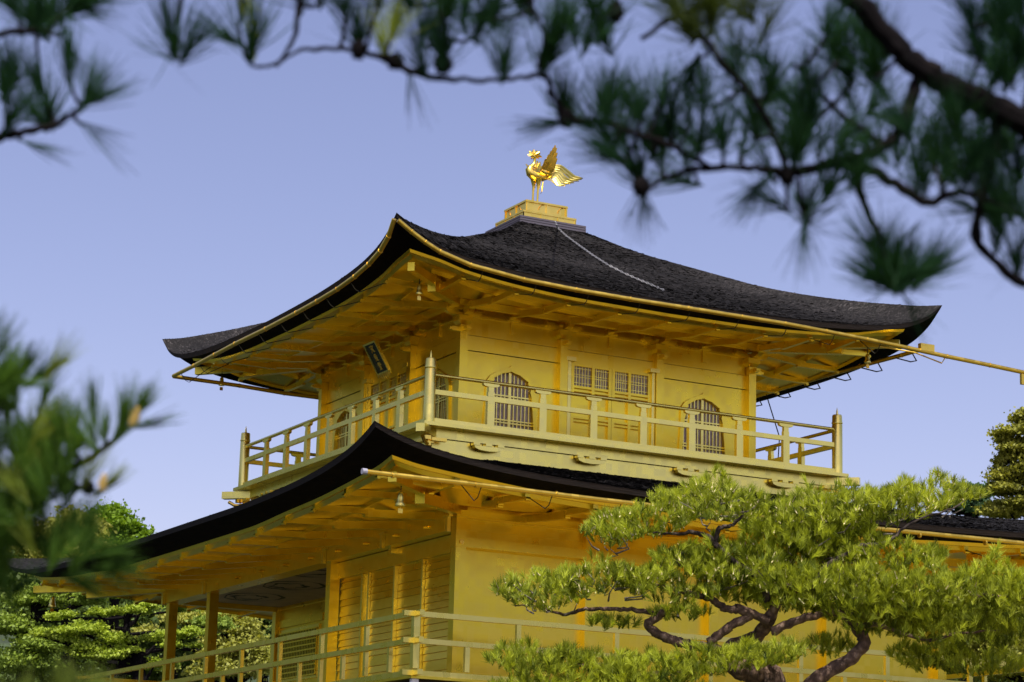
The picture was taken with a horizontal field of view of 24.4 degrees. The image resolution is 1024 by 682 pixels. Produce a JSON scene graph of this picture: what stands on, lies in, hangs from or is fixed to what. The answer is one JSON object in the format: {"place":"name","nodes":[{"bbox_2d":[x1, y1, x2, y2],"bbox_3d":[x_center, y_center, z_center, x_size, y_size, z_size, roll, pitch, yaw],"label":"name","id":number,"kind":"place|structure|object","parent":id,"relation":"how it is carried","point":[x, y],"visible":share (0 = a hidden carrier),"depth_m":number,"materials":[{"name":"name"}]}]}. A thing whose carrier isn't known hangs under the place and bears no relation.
{"place":"outdoors","nodes":[
{"label":"outdoors","id":0,"kind":"place"},
{"bbox_2d":[0,634,268,681],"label":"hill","id":1,"kind":"structure","parent":0,"point":[5,642],"depth_m":154.27,"materials":[{"name":"green plant"}]},
{"bbox_2d":[0,0,1023,536],"label":"sky","id":2,"kind":"structure","parent":0,"point":[255,191],"materials":[{"name":"blue"}]},
{"label":"ground","id":3,"kind":"structure","parent":0,"visible":0},
{"bbox_2d":[0,545,94,681],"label":"evergreen tree","id":4,"kind":"object","parent":3,"relation":"on","point":[28,610],"visible":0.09,"depth_m":86.83,"materials":[{"name":"green plant"}]},
{"bbox_2d":[8,505,117,678],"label":"broadleaf tree","id":5,"kind":"object","parent":3,"relation":"on","point":[29,555],"visible":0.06,"depth_m":71.91,"materials":[{"name":"green plant"}]},
{"bbox_2d":[0,636,131,681],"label":"evergreen tree","id":6,"kind":"object","parent":3,"relation":"on","point":[41,677],"visible":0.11,"depth_m":92.03,"materials":[{"name":"green plant"}]},
{"bbox_2d":[0,305,185,681],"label":"pine","id":7,"kind":"object","parent":3,"relation":"on","point":[39,462],"visible":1,"depth_m":3.98,"materials":[{"name":"green plant"}]},
{"bbox_2d":[50,596,150,669],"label":"evergreen tree","id":8,"kind":"object","parent":3,"relation":"on","point":[81,609],"visible":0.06,"depth_m":87.83,"materials":[{"name":"green plant"}]},
{"bbox_2d":[0,582,239,681],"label":"layered pine","id":9,"kind":"object","parent":3,"relation":"on","point":[24,653],"visible":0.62,"depth_m":63.70,"materials":[{"name":"green plant"}]},
{"bbox_2d":[85,499,157,677],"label":"broadleaf tree","id":10,"kind":"object","parent":3,"relation":"on","point":[128,521],"visible":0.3,"depth_m":74.75,"materials":[{"name":"green plant"}]},
{"bbox_2d":[27,598,219,679],"bbox_3d":[-9.650,10.331,57.250,4.772,8.666,1.949,4,-13,-8],"label":"layered pine","id":11,"kind":"object","parent":3,"relation":"on","point":[127,648],"visible":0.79,"depth_m":57.85,"materials":[{"name":"green plant"}]},
{"bbox_2d":[77,646,193,681],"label":"evergreen tree","id":12,"kind":"object","parent":3,"relation":"on","point":[105,667],"visible":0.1,"depth_m":92.87,"materials":[{"name":"green plant"}]},
{"bbox_2d":[84,598,197,678],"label":"evergreen tree","id":13,"kind":"object","parent":3,"relation":"on","point":[154,619],"visible":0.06,"depth_m":88.82,"materials":[{"name":"green plant"}]},
{"bbox_2d":[144,652,202,681],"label":"evergreen tree","id":14,"kind":"object","parent":3,"relation":"on","point":[188,663],"visible":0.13,"depth_m":93.83,"materials":[{"name":"green plant"}]},
{"bbox_2d":[140,607,224,678],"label":"evergreen tree","id":15,"kind":"object","parent":3,"relation":"on","point":[151,644],"visible":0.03,"depth_m":90.38,"materials":[{"name":"green plant"}]},
{"bbox_2d":[111,610,270,681],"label":"broadleaf tree","id":16,"kind":"object","parent":3,"relation":"on","point":[247,630],"visible":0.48,"depth_m":65.63,"materials":[{"name":"green plant"}]},
{"bbox_2d":[175,632,219,681],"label":"evergreen tree","id":17,"kind":"object","parent":3,"relation":"on","point":[196,660],"visible":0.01,"depth_m":91.66,"materials":[{"name":"green plant"}]},
{"bbox_2d":[250,618,271,681],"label":"conifer tree","id":18,"kind":"object","parent":3,"relation":"on","point":[268,623],"visible":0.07,"depth_m":79.71,"materials":[{"name":"green plant"}]},
{"bbox_2d":[0,0,1023,345],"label":"pine","id":19,"kind":"object","parent":3,"relation":"on","point":[992,194],"visible":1,"depth_m":3.99,"materials":[{"name":"green plant"}]},
{"bbox_2d":[7,199,1023,681],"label":"golden pavilion","id":20,"kind":"structure","parent":3,"relation":"on","point":[541,391],"depth_m":37.68,"materials":[{"name":"gold wood"}]},
{"bbox_2d":[48,594,55,611],"bbox_3d":[-8.627,4.859,44.433,0.140,0.450,0.144,8,-15,-27],"label":"wind bell","id":21,"kind":"object","parent":20,"relation":"hanging from","point":[52,602],"visible":1,"depth_m":44.38,"materials":[{"name":"gold metal"}]},
{"bbox_2d":[219,369,223,390],"bbox_3d":[-5.288,0.699,43.111,0.113,0.410,0.116,8,-15,-27],"label":"wind bell","id":22,"kind":"object","parent":20,"relation":"hanging from","point":[222,380],"visible":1,"depth_m":43.08,"materials":[{"name":"gold metal"}]},
{"bbox_2d":[278,623,319,681],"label":"window","id":23,"kind":"structure","parent":20,"relation":"in","point":[308,646],"depth_m":43.44,"materials":[{"name":"gold wood"}]},
{"bbox_2d":[336,619,338,673],"bbox_3d":[-2.927,5.357,41.700,0.057,0.970,1.920,8,-15,-27],"label":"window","id":24,"kind":"structure","parent":20,"relation":"in","point":[338,619],"depth_m":41.96,"materials":[{"name":"gold wood"}]},
{"bbox_2d":[332,405,355,450],"bbox_3d":[-2.924,1.741,41.528,0.090,1.260,1.000,8,-15,-27],"label":"window","id":25,"kind":"structure","parent":20,"relation":"in","point":[342,436],"depth_m":41.75,"materials":[{"name":"gold wood"}]},
{"bbox_2d":[362,339,391,378],"bbox_3d":[-2.245,0.321,39.510,0.380,0.599,0.497,8,-15,-27],"label":"name plaque","id":26,"kind":"object","parent":20,"relation":"hanging from","point":[377,358],"visible":1,"depth_m":39.47,"materials":[{"name":"gold wood"}]},
{"bbox_2d":[362,362,406,432],"bbox_3d":[-2.084,1.268,39.974,0.230,1.515,1.780,8,-15,-27],"label":"door","id":27,"kind":"structure","parent":20,"relation":"in","point":[387,418],"depth_m":40.12,"materials":[{"name":"gold wood"}]},
{"bbox_2d":[395,486,405,512],"bbox_3d":[-1.472,2.056,31.319,0.140,0.450,0.144,8,-15,-27],"label":"wind bell","id":28,"kind":"object","parent":20,"relation":"hanging from","point":[400,502],"visible":1,"depth_m":31.27,"materials":[{"name":"gold metal"}]},
{"bbox_2d":[415,279,422,299],"bbox_3d":[-1.409,-0.821,36.002,0.113,0.410,0.116,8,-15,-27],"label":"wind bell","id":29,"kind":"object","parent":20,"relation":"hanging from","point":[419,290],"visible":1,"depth_m":35.96,"materials":[{"name":"gold metal"}]},
{"bbox_2d":[423,368,450,419],"bbox_3d":[-1.198,1.065,38.365,0.090,1.260,1.000,8,-15,-27],"label":"window","id":30,"kind":"structure","parent":20,"relation":"in","point":[442,403],"depth_m":38.31,"materials":[{"name":"gold wood"}]},
{"bbox_2d":[482,366,536,430],"bbox_3d":[-0.039,1.017,38.014,1.000,1.260,0.090,8,-15,-27],"label":"window","id":31,"kind":"structure","parent":20,"relation":"in","point":[513,416],"depth_m":38.09,"materials":[{"name":"gold wood"}]},
{"bbox_2d":[525,145,582,200],"bbox_3d":[0.738,-2.897,42.276,1.043,1.142,0.701,1,-13,4],"label":"phoenix statue","id":32,"kind":"object","parent":20,"relation":"on","point":[548,169],"visible":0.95,"depth_m":42.22,"materials":[{"name":"gold metal"}]},
{"bbox_2d":[555,221,663,290],"bbox_3d":[0.910,-1.521,39.544,1.905,1.820,3.230,8,-15,-27],"label":"roof chain","id":33,"kind":"object","parent":20,"relation":"on","point":[557,226],"visible":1,"depth_m":39.67,"materials":[{"name":"grey metal"}]},
{"bbox_2d":[566,356,659,445],"bbox_3d":[1.602,1.116,38.859,1.780,1.515,0.230,8,-15,-27],"label":"door","id":34,"kind":"structure","parent":20,"relation":"in","point":[582,378],"depth_m":38.89,"materials":[{"name":"gold wood"}]},
{"bbox_2d":[678,393,727,454],"bbox_3d":[3.194,1.489,39.677,1.000,1.260,0.090,8,-15,-27],"label":"window","id":35,"kind":"structure","parent":20,"relation":"in","point":[706,441],"depth_m":39.76,"materials":[{"name":"gold wood"}]},
{"bbox_2d":[766,394,779,456],"bbox_3d":[4.635,1.856,42.320,0.122,1.925,0.478,8,-15,-27],"label":"hanging cable","id":36,"kind":"object","parent":20,"relation":"hanging from","point":[775,423],"visible":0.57,"depth_m":42.44,"materials":[{"name":"metal"}]},
{"bbox_2d":[864,349,870,367],"bbox_3d":[5.981,0.257,39.804,0.113,0.410,0.116,8,-15,-27],"label":"wind bell","id":37,"kind":"object","parent":20,"relation":"hanging from","point":[867,361],"visible":0.94,"depth_m":39.76,"materials":[{"name":"gold metal"}]},
{"bbox_2d":[480,461,1023,681],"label":"garden pine","id":38,"kind":"object","parent":3,"relation":"on","point":[861,593],"visible":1,"depth_m":19.92,"materials":[{"name":"green plant"}]},
{"bbox_2d":[925,478,993,681],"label":"broadleaf tree","id":39,"kind":"object","parent":3,"relation":"on","point":[968,510],"visible":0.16,"depth_m":71.75,"materials":[{"name":"green plant"}]},
{"bbox_2d":[946,406,1023,681],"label":"conifer tree","id":40,"kind":"object","parent":3,"relation":"on","point":[1004,477],"visible":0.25,"depth_m":61.76,"materials":[{"name":"green plant"}]},
{"bbox_2d":[948,591,1022,681],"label":"evergreen tree","id":41,"kind":"object","parent":3,"relation":"on","point":[987,679],"depth_m":74.93,"materials":[{"name":"green plant"}]}
]}

